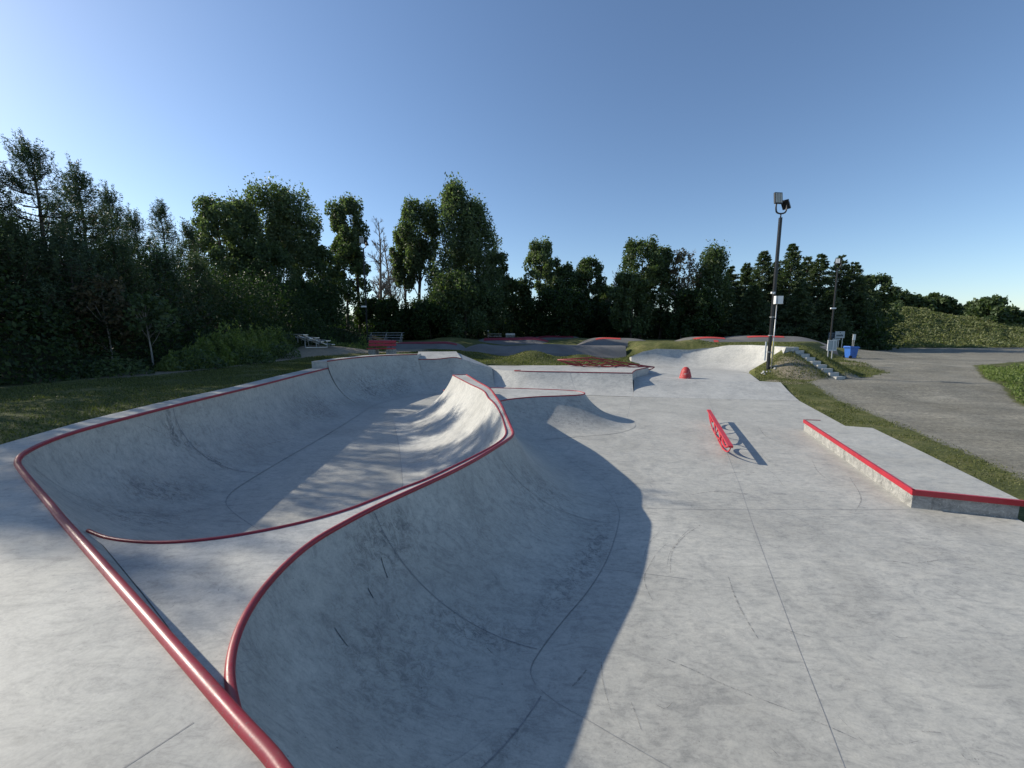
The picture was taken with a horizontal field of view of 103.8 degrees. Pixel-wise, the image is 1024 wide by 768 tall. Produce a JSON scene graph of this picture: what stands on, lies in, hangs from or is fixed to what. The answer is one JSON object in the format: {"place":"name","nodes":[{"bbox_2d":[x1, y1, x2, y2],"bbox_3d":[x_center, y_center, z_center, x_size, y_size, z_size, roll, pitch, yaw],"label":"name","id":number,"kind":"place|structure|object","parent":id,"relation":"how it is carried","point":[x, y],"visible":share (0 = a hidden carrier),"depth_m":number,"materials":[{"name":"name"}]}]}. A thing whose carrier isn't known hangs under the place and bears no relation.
{"place":"outdoors","nodes":[
{"label":"outdoors","id":0,"kind":"place"},
{"bbox_2d":[0,358,1023,767],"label":"concrete floor","id":1,"kind":"structure","parent":0,"point":[776,586],"depth_m":4.85,"materials":[{"name":"grey concrete"}]},
{"bbox_2d":[0,368,369,767],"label":"bowl wall","id":2,"kind":"structure","parent":1,"relation":"on","point":[101,666],"depth_m":2.79,"materials":[{"name":"concrete"}]},
{"bbox_2d":[312,354,435,406],"bbox_3d":[-6.065,-0.424,20.141,4.345,1.905,6.564,2,8,14],"label":"raised bowl corner","id":3,"kind":"object","parent":1,"relation":"on","point":[354,378],"visible":0.98,"depth_m":19.92,"materials":[{"name":"concrete"}]},
{"bbox_2d":[85,374,669,767],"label":"spine ramp","id":4,"kind":"structure","parent":1,"relation":"on","point":[344,638],"depth_m":3.65,"materials":[{"name":"concrete"}]},
{"bbox_2d":[418,351,495,393],"bbox_3d":[-3.032,-0.769,22.587,4.348,1.946,4.284,-2,8,-15],"label":"skate ramp","id":5,"kind":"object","parent":1,"relation":"on","point":[436,369],"visible":0.73,"depth_m":22.53,"materials":[{"name":"concrete"}]},
{"bbox_2d":[443,388,635,439],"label":"island ramp","id":6,"kind":"structure","parent":1,"relation":"on","point":[545,414],"depth_m":13.47,"materials":[{"name":"concrete"}]},
{"bbox_2d":[489,365,648,396],"bbox_3d":[3.200,-0.292,22.882,10.800,1.130,6.960,0,8,0],"label":"long quarter ledge","id":7,"kind":"object","parent":1,"relation":"on","point":[604,381],"visible":0.81,"depth_m":21.90,"materials":[{"name":"concrete"}]},
{"bbox_2d":[557,357,654,369],"bbox_3d":[5.924,-1.251,25.057,6.210,0.814,1.065,0,8,0],"label":"lattice rail","id":8,"kind":"object","parent":7,"relation":"on","point":[597,365],"visible":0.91,"depth_m":25.04,"materials":[{"name":"red metal"}]},
{"bbox_2d":[707,409,732,451],"bbox_3d":[6.173,1.420,12.075,0.110,0.427,4.859,3,8,20],"label":"grind rail","id":9,"kind":"object","parent":1,"relation":"on","point":[723,437],"visible":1,"depth_m":11.42,"materials":[{"name":"red metal"}]},
{"bbox_2d":[803,419,1023,518],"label":"manual pad ledge","id":10,"kind":"object","parent":1,"relation":"on","point":[910,476],"visible":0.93,"depth_m":8.14,"materials":[{"name":"concrete"}]},
{"bbox_2d":[0,308,1023,521],"bbox_3d":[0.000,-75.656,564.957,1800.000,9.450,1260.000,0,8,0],"label":"ground","id":11,"kind":"structure","parent":0,"point":[950,397],"depth_m":18.37,"materials":[{"name":"green plant"}]},
{"bbox_2d":[0,164,48,318],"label":"pine tree","id":12,"kind":"object","parent":11,"relation":"on","point":[9,192],"visible":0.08,"depth_m":16.44,"materials":[{"name":"green plant"}]},
{"bbox_2d":[0,195,63,305],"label":"pine tree","id":13,"kind":"object","parent":11,"relation":"on","point":[15,245],"visible":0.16,"depth_m":15.46,"materials":[{"name":"green plant"}]},
{"bbox_2d":[0,208,107,330],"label":"pine tree","id":14,"kind":"object","parent":11,"relation":"on","point":[12,236],"visible":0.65,"depth_m":14.85,"materials":[{"name":"green plant"}]},
{"bbox_2d":[0,129,130,312],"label":"pine tree","id":15,"kind":"object","parent":11,"relation":"on","point":[27,156],"visible":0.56,"depth_m":16.44,"materials":[{"name":"green plant"}]},
{"bbox_2d":[0,218,138,346],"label":"pine tree","id":16,"kind":"object","parent":11,"relation":"on","point":[81,263],"visible":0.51,"depth_m":15.73,"materials":[{"name":"green plant"}]},
{"bbox_2d":[42,153,154,310],"bbox_3d":[-19.668,-6.722,19.132,4.599,7.772,4.447,3,8,22],"label":"pine tree","id":17,"kind":"object","parent":11,"relation":"on","point":[81,180],"visible":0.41,"depth_m":18.50,"materials":[{"name":"green plant"}]},
{"bbox_2d":[62,273,144,357],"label":"birch tree","id":18,"kind":"object","parent":11,"relation":"on","point":[114,287],"visible":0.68,"depth_m":16.04,"materials":[{"name":"green plant"}]},
{"bbox_2d":[82,179,148,290],"bbox_3d":[-20.896,-6.902,21.158,4.501,7.593,4.202,0,8,0],"label":"pine tree","id":19,"kind":"object","parent":11,"relation":"on","point":[110,204],"visible":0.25,"depth_m":20.93,"materials":[{"name":"green plant"}]},
{"bbox_2d":[72,226,181,338],"bbox_3d":[-17.621,-4.392,18.166,4.263,5.231,4.111,4,9,30],"label":"pine tree","id":20,"kind":"object","parent":11,"relation":"on","point":[120,252],"visible":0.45,"depth_m":17.83,"materials":[{"name":"green plant"}]},
{"bbox_2d":[119,205,178,310],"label":"pine tree","id":21,"kind":"object","parent":11,"relation":"on","point":[135,222],"visible":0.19,"depth_m":23.92,"materials":[{"name":"green plant"}]},
{"bbox_2d":[120,291,182,369],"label":"birch tree","id":22,"kind":"object","parent":11,"relation":"on","point":[154,304],"visible":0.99,"depth_m":16.64,"materials":[{"name":"green plant"}]},
{"bbox_2d":[144,196,192,268],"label":"pine tree","id":23,"kind":"object","parent":11,"relation":"on","point":[158,213],"visible":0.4,"depth_m":27.70,"materials":[{"name":"green plant"}]},
{"bbox_2d":[125,245,216,332],"bbox_3d":[-18.122,-4.891,21.227,4.248,4.770,3.998,-3,8,-22],"label":"pine tree","id":24,"kind":"object","parent":11,"relation":"on","point":[169,268],"visible":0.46,"depth_m":20.83,"materials":[{"name":"green plant"}]},
{"bbox_2d":[0,207,370,384],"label":"undergrowth","id":25,"kind":"object","parent":11,"relation":"on","point":[255,299],"visible":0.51,"depth_m":19.42,"materials":[{"name":"green plant"}]},
{"bbox_2d":[79,333,300,377],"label":"leafy weeds","id":26,"kind":"object","parent":11,"relation":"on","point":[135,366],"visible":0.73,"depth_m":16.79,"materials":[{"name":"green plant"}]},
{"bbox_2d":[174,216,221,293],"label":"pine tree","id":27,"kind":"object","parent":11,"relation":"on","point":[187,235],"visible":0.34,"depth_m":29.72,"materials":[{"name":"green plant"}]},
{"bbox_2d":[159,248,239,324],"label":"pine tree","id":28,"kind":"object","parent":11,"relation":"on","point":[196,265],"visible":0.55,"depth_m":24.21,"materials":[{"name":"green plant"}]},
{"bbox_2d":[183,192,253,290],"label":"poplar tree","id":29,"kind":"object","parent":11,"relation":"on","point":[207,224],"visible":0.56,"depth_m":34.42,"materials":[{"name":"green plant"}]},
{"bbox_2d":[153,317,295,371],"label":"weedy bank","id":30,"kind":"structure","parent":11,"relation":"on","point":[226,343],"depth_m":20.22,"materials":[{"name":"green plant"}]},
{"bbox_2d":[204,186,278,284],"bbox_3d":[-25.705,-12.004,38.702,6.299,12.731,6.064,0,8,0],"label":"poplar tree","id":31,"kind":"object","parent":11,"relation":"on","point":[250,224],"visible":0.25,"depth_m":37.47,"materials":[{"name":"green plant"}]},
{"bbox_2d":[178,293,315,333],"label":"undergrowth","id":32,"kind":"object","parent":11,"relation":"on","point":[293,330],"visible":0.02,"depth_m":31.80,"materials":[{"name":"green plant"}]},
{"bbox_2d":[225,234,311,317],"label":"maple tree","id":33,"kind":"object","parent":11,"relation":"on","point":[268,251],"visible":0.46,"depth_m":36.45,"materials":[{"name":"green plant"}]},
{"bbox_2d":[242,171,323,275],"bbox_3d":[-23.383,-13.390,41.440,7.617,14.800,6.450,0,8,0],"label":"poplar tree","id":34,"kind":"object","parent":11,"relation":"on","point":[285,217],"visible":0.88,"depth_m":39.56,"materials":[{"name":"green plant"}]},
{"bbox_2d":[283,275,342,325],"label":"maple tree","id":35,"kind":"object","parent":11,"relation":"on","point":[323,296],"visible":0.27,"depth_m":40.13,"materials":[{"name":"green plant"}]},
{"bbox_2d":[291,334,334,347],"bbox_3d":[-14.254,-3.088,28.373,1.860,0.870,5.887,-6,9,-37],"label":"bleacher","id":36,"kind":"object","parent":11,"relation":"on","point":[311,339],"visible":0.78,"depth_m":26.65,"materials":[{"name":"metal"}]},
{"bbox_2d":[293,243,351,318],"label":"maple tree","id":37,"kind":"object","parent":11,"relation":"on","point":[319,264],"visible":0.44,"depth_m":42.57,"materials":[{"name":"green plant"}]},
{"bbox_2d":[324,191,370,331],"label":"poplar tree","id":38,"kind":"object","parent":11,"relation":"on","point":[358,228],"visible":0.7,"depth_m":46.35,"materials":[{"name":"green plant"}]},
{"bbox_2d":[324,233,372,329],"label":"maple tree","id":39,"kind":"object","parent":11,"relation":"on","point":[342,251],"visible":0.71,"depth_m":46.00,"materials":[{"name":"green plant"}]},
{"bbox_2d":[359,237,368,346],"bbox_3d":[-12.850,-7.875,35.271,0.885,9.647,0.464,-6,10,-40],"label":"floodlight pole","id":40,"kind":"object","parent":11,"relation":"on","point":[362,240],"visible":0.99,"depth_m":35.01,"materials":[{"name":"black metal"}]},
{"bbox_2d":[352,294,410,338],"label":"maple tree","id":41,"kind":"object","parent":11,"relation":"on","point":[380,318],"visible":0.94,"depth_m":47.78,"materials":[{"name":"green plant"}]},
{"bbox_2d":[367,340,395,354],"bbox_3d":[-8.520,-2.348,26.202,1.817,1.036,0.754,0,8,0],"label":"park bench","id":42,"kind":"object","parent":11,"relation":"on","point":[374,351],"visible":0.94,"depth_m":26.39,"materials":[{"name":"wood"}]},
{"bbox_2d":[368,217,398,299],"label":"dead tree","id":43,"kind":"object","parent":11,"relation":"on","point":[380,283],"visible":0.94,"depth_m":50.06,"materials":[{"name":"brown wood"}]},
{"bbox_2d":[378,232,406,307],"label":"dead tree","id":44,"kind":"object","parent":11,"relation":"on","point":[399,291],"visible":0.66,"depth_m":52.28,"materials":[{"name":"brown wood"}]},
{"bbox_2d":[388,224,421,303],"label":"poplar tree","id":45,"kind":"object","parent":11,"relation":"on","point":[398,272],"visible":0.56,"depth_m":53.67,"materials":[{"name":"green plant"}]},
{"bbox_2d":[395,194,438,298],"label":"poplar tree","id":46,"kind":"object","parent":11,"relation":"on","point":[416,213],"visible":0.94,"depth_m":52.24,"materials":[{"name":"green plant"}]},
{"bbox_2d":[387,341,464,349],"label":"track berm","id":47,"kind":"structure","parent":11,"relation":"on","point":[426,345],"depth_m":35.56,"materials":[{"name":"concrete"}]},
{"bbox_2d":[399,296,460,339],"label":"maple tree","id":48,"kind":"object","parent":11,"relation":"on","point":[423,314],"visible":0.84,"depth_m":47.21,"materials":[{"name":"green plant"}]},
{"bbox_2d":[423,171,486,330],"bbox_3d":[-7.351,-16.871,53.613,8.767,21.473,8.368,0,8,0],"label":"poplar tree","id":49,"kind":"object","parent":11,"relation":"on","point":[452,196],"visible":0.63,"depth_m":51.54,"materials":[{"name":"green plant"}]},
{"bbox_2d":[417,266,508,337],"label":"maple tree","id":50,"kind":"object","parent":11,"relation":"on","point":[451,285],"visible":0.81,"depth_m":48.95,"materials":[{"name":"green plant"}]},
{"bbox_2d":[447,188,504,337],"bbox_3d":[-4.996,-16.208,54.895,8.542,19.844,9.115,0,8,0],"label":"poplar tree","id":51,"kind":"object","parent":11,"relation":"on","point":[488,234],"visible":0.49,"depth_m":53.12,"materials":[{"name":"green plant"}]},
{"bbox_2d":[480,250,515,336],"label":"maple tree","id":52,"kind":"object","parent":11,"relation":"on","point":[502,256],"visible":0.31,"depth_m":55.74,"materials":[{"name":"green plant"}]},
{"bbox_2d":[479,337,548,344],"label":"track berm","id":53,"kind":"structure","parent":11,"relation":"on","point":[521,340],"depth_m":45.00,"materials":[{"name":"concrete"}]},
{"bbox_2d":[498,276,535,334],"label":"maple tree","id":54,"kind":"object","parent":11,"relation":"on","point":[520,289],"visible":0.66,"depth_m":57.20,"materials":[{"name":"green plant"}]},
{"bbox_2d":[461,344,625,358],"bbox_3d":[2.574,-1.650,34.636,13.998,3.574,5.300,0,8,0],"label":"track roller","id":55,"kind":"object","parent":11,"relation":"on","point":[560,350],"visible":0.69,"depth_m":33.13,"materials":[{"name":"concrete"}]},
{"bbox_2d":[522,235,566,328],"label":"aspen tree","id":56,"kind":"object","parent":11,"relation":"on","point":[539,255],"visible":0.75,"depth_m":57.17,"materials":[{"name":"green plant"}]},
{"bbox_2d":[521,281,595,337],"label":"maple tree","id":57,"kind":"object","parent":11,"relation":"on","point":[563,300],"visible":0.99,"depth_m":54.48,"materials":[{"name":"green plant"}]},
{"bbox_2d":[538,336,578,339],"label":"track berm","id":58,"kind":"structure","parent":11,"relation":"on","point":[554,337],"depth_m":52.32,"materials":[{"name":"concrete"}]},
{"bbox_2d":[553,261,585,331],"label":"aspen tree","id":59,"kind":"object","parent":11,"relation":"on","point":[569,274],"visible":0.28,"depth_m":58.79,"materials":[{"name":"green plant"}]},
{"bbox_2d":[573,254,607,329],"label":"aspen tree","id":60,"kind":"object","parent":11,"relation":"on","point":[598,287],"visible":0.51,"depth_m":60.10,"materials":[{"name":"green plant"}]},
{"bbox_2d":[592,283,614,303],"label":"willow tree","id":61,"kind":"object","parent":11,"relation":"on","point":[603,296],"visible":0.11,"depth_m":63.70,"materials":[{"name":"green plant"}]},
{"bbox_2d":[577,337,644,346],"bbox_3d":[10.730,-3.336,42.885,8.558,3.252,7.700,0,8,0],"label":"track tabletop","id":62,"kind":"object","parent":11,"relation":"on","point":[603,341],"visible":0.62,"depth_m":41.36,"materials":[{"name":"concrete"}]},
{"bbox_2d":[333,306,905,349],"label":"undergrowth","id":63,"kind":"object","parent":11,"relation":"on","point":[623,335],"visible":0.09,"depth_m":51.54,"materials":[{"name":"green plant"}]},
{"bbox_2d":[606,268,652,337],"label":"maple tree","id":64,"kind":"object","parent":11,"relation":"on","point":[623,280],"visible":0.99,"depth_m":48.40,"materials":[{"name":"green plant"}]},
{"bbox_2d":[610,234,671,338],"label":"maple tree","id":65,"kind":"object","parent":11,"relation":"on","point":[648,251],"visible":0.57,"depth_m":49.77,"materials":[{"name":"green plant"}]},
{"bbox_2d":[641,245,682,338],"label":"maple tree","id":66,"kind":"object","parent":11,"relation":"on","point":[669,254],"visible":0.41,"depth_m":50.93,"materials":[{"name":"green plant"}]},
{"bbox_2d":[664,248,701,338],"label":"birch tree","id":67,"kind":"object","parent":11,"relation":"on","point":[679,258],"visible":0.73,"depth_m":49.06,"materials":[{"name":"green plant"}]},
{"bbox_2d":[657,285,728,338],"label":"maple tree","id":68,"kind":"object","parent":11,"relation":"on","point":[713,317],"visible":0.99,"depth_m":47.84,"materials":[{"name":"green plant"}]},
{"bbox_2d":[633,367,766,391],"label":"slab","id":69,"kind":"structure","parent":11,"relation":"on","point":[655,373],"depth_m":24.25,"materials":[{"name":"concrete"}]},
{"bbox_2d":[679,367,691,378],"bbox_3d":[9.899,-0.657,22.877,0.680,0.655,0.680,0,8,0],"label":"concrete cone","id":70,"kind":"object","parent":69,"relation":"on","point":[685,373],"visible":0.99,"depth_m":22.67,"materials":[{"name":"red concrete"}]},
{"bbox_2d":[629,345,793,372],"bbox_3d":[14.139,-1.819,29.316,10.554,2.056,5.382,6,10,37],"label":"wave quarter pipe","id":71,"kind":"object","parent":69,"relation":"on","point":[744,358],"visible":0.81,"depth_m":29.79,"materials":[{"name":"concrete"}]},
{"bbox_2d":[676,337,747,341],"bbox_3d":[18.344,-2.650,38.740,11.168,3.777,9.500,0,8,0],"label":"track tabletop","id":72,"kind":"object","parent":11,"relation":"on","point":[715,339],"visible":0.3,"depth_m":38.31,"materials":[{"name":"concrete"}]},
{"bbox_2d":[688,239,738,333],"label":"maple tree","id":73,"kind":"object","parent":11,"relation":"on","point":[713,267],"visible":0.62,"depth_m":49.57,"materials":[{"name":"green plant"}]},
{"bbox_2d":[634,380,798,400],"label":"banked slab","id":74,"kind":"structure","parent":11,"relation":"on","point":[716,389],"depth_m":20.28,"materials":[{"name":"concrete"}]},
{"bbox_2d":[701,266,745,336],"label":"spruce tree","id":75,"kind":"object","parent":11,"relation":"on","point":[734,284],"visible":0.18,"depth_m":54.12,"materials":[{"name":"green plant"}]},
{"bbox_2d":[730,263,755,305],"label":"spruce tree","id":76,"kind":"object","parent":11,"relation":"on","point":[745,269],"visible":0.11,"depth_m":55.13,"materials":[{"name":"green plant"}]},
{"bbox_2d":[717,284,782,336],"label":"spruce tree","id":77,"kind":"object","parent":11,"relation":"on","point":[744,318],"visible":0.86,"depth_m":48.44,"materials":[{"name":"green plant"}]},
{"bbox_2d":[731,251,780,324],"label":"spruce tree","id":78,"kind":"object","parent":11,"relation":"on","point":[763,265],"visible":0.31,"depth_m":52.03,"materials":[{"name":"green plant"}]},
{"bbox_2d":[764,192,790,369],"bbox_3d":[15.683,-5.700,23.863,1.106,10.792,0.654,-2,8,-18],"label":"floodlight pole","id":79,"kind":"object","parent":11,"relation":"on","point":[785,205],"visible":0.88,"depth_m":23.76,"materials":[{"name":"black metal"}]},
{"bbox_2d":[722,335,837,354],"bbox_3d":[26.379,-3.246,41.434,12.072,3.462,10.000,0,8,0],"label":"track tabletop","id":80,"kind":"object","parent":11,"relation":"on","point":[765,338],"visible":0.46,"depth_m":40.20,"materials":[{"name":"concrete"}]},
{"bbox_2d":[765,243,819,339],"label":"spruce tree","id":81,"kind":"object","parent":11,"relation":"on","point":[788,272],"visible":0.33,"depth_m":50.10,"materials":[{"name":"green plant"}]},
{"bbox_2d":[774,287,827,343],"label":"spruce tree","id":82,"kind":"object","parent":11,"relation":"on","point":[795,305],"visible":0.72,"depth_m":47.49,"materials":[{"name":"green plant"}]},
{"bbox_2d":[798,256,820,300],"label":"spruce tree","id":83,"kind":"object","parent":11,"relation":"on","point":[805,263],"visible":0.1,"depth_m":53.14,"materials":[{"name":"green plant"}]},
{"bbox_2d":[794,347,845,379],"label":"concrete stairs","id":84,"kind":"structure","parent":11,"relation":"on","point":[825,369],"depth_m":24.30,"materials":[{"name":"grey concrete"}]},
{"bbox_2d":[803,253,856,338],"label":"spruce tree","id":85,"kind":"object","parent":11,"relation":"on","point":[816,279],"visible":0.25,"depth_m":51.15,"materials":[{"name":"green plant"}]},
{"bbox_2d":[827,340,836,357],"bbox_3d":[23.376,-2.239,29.430,0.678,1.958,0.115,0,8,0],"label":"notice board","id":86,"kind":"object","parent":11,"relation":"on","point":[832,345],"visible":0.91,"depth_m":29.33,"materials":[{"name":"white paint"}]},
{"bbox_2d":[829,258,841,351],"bbox_3d":[28.772,-6.926,35.878,0.832,8.328,0.403,-5,9,-31],"label":"floodlight pole","id":87,"kind":"object","parent":11,"relation":"on","point":[837,261],"visible":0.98,"depth_m":35.71,"materials":[{"name":"black metal"}]},
{"bbox_2d":[807,290,864,349],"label":"spruce tree","id":88,"kind":"object","parent":11,"relation":"on","point":[824,310],"visible":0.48,"depth_m":47.32,"materials":[{"name":"green plant"}]},
{"bbox_2d":[842,346,859,358],"bbox_3d":[29.647,-2.787,35.147,0.920,1.067,0.760,0,8,0],"label":"wheelie bin","id":89,"kind":"object","parent":11,"relation":"on","point":[851,352],"visible":0.97,"depth_m":34.89,"materials":[{"name":"blue plastic"}]},
{"bbox_2d":[827,254,879,348],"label":"spruce tree","id":90,"kind":"object","parent":11,"relation":"on","point":[844,267],"visible":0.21,"depth_m":51.84,"materials":[{"name":"green plant"}]},
{"bbox_2d":[836,262,891,350],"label":"spruce tree","id":91,"kind":"object","parent":11,"relation":"on","point":[858,281],"visible":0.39,"depth_m":50.94,"materials":[{"name":"green plant"}]},
{"bbox_2d":[846,294,889,350],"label":"spruce tree","id":92,"kind":"object","parent":11,"relation":"on","point":[864,310],"visible":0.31,"depth_m":50.25,"materials":[{"name":"green plant"}]},
{"bbox_2d":[847,274,896,346],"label":"spruce tree","id":93,"kind":"object","parent":11,"relation":"on","point":[871,292],"visible":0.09,"depth_m":54.00,"materials":[{"name":"green plant"}]},
{"bbox_2d":[865,272,904,336],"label":"maple tree","id":94,"kind":"object","parent":11,"relation":"on","point":[885,281],"visible":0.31,"depth_m":57.46,"materials":[{"name":"green plant"}]},
{"bbox_2d":[893,289,913,305],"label":"hill shrub","id":95,"kind":"object","parent":11,"relation":"on","point":[904,297],"visible":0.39,"depth_m":73.50,"materials":[{"name":"green plant"}]},
{"bbox_2d":[905,292,924,308],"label":"hill shrub","id":96,"kind":"object","parent":11,"relation":"on","point":[916,299],"visible":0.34,"depth_m":73.56,"materials":[{"name":"green plant"}]},
{"bbox_2d":[912,295,936,310],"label":"hill shrub","id":97,"kind":"object","parent":11,"relation":"on","point":[928,302],"visible":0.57,"depth_m":72.52,"materials":[{"name":"green plant"}]},
{"bbox_2d":[934,295,961,313],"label":"hill shrub","id":98,"kind":"object","parent":11,"relation":"on","point":[946,304],"visible":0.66,"depth_m":72.68,"materials":[{"name":"green plant"}]},
{"bbox_2d":[886,303,1023,347],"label":"hill weeds","id":99,"kind":"object","parent":11,"relation":"on","point":[988,339],"visible":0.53,"depth_m":62.96,"materials":[{"name":"green plant"}]},
{"bbox_2d":[946,303,965,315],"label":"hill shrub","id":100,"kind":"object","parent":11,"relation":"on","point":[961,311],"visible":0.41,"depth_m":71.95,"materials":[{"name":"green plant"}]},
{"bbox_2d":[962,294,1012,321],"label":"hill shrub","id":101,"kind":"object","parent":11,"relation":"on","point":[990,308],"visible":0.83,"depth_m":67.83,"materials":[{"name":"green plant"}]},
{"bbox_2d":[979,362,1023,403],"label":"tall grass","id":102,"kind":"structure","parent":11,"relation":"on","point":[1006,375],"depth_m":23.58,"materials":[{"name":"green plant"}]},
{"bbox_2d":[1000,303,1023,324],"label":"hill shrub","id":103,"kind":"object","parent":11,"relation":"on","point":[1015,318],"visible":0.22,"depth_m":69.27,"materials":[{"name":"green plant"}]},
{"bbox_2d":[0,323,1023,491],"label":"grass","id":104,"kind":"structure","parent":0,"point":[233,370],"depth_m":12.92,"materials":[{"name":"green plant"}]},
{"bbox_2d":[0,0,1023,330],"label":"sky","id":105,"kind":"structure","parent":0,"point":[891,131],"materials":[{"name":"blue"}]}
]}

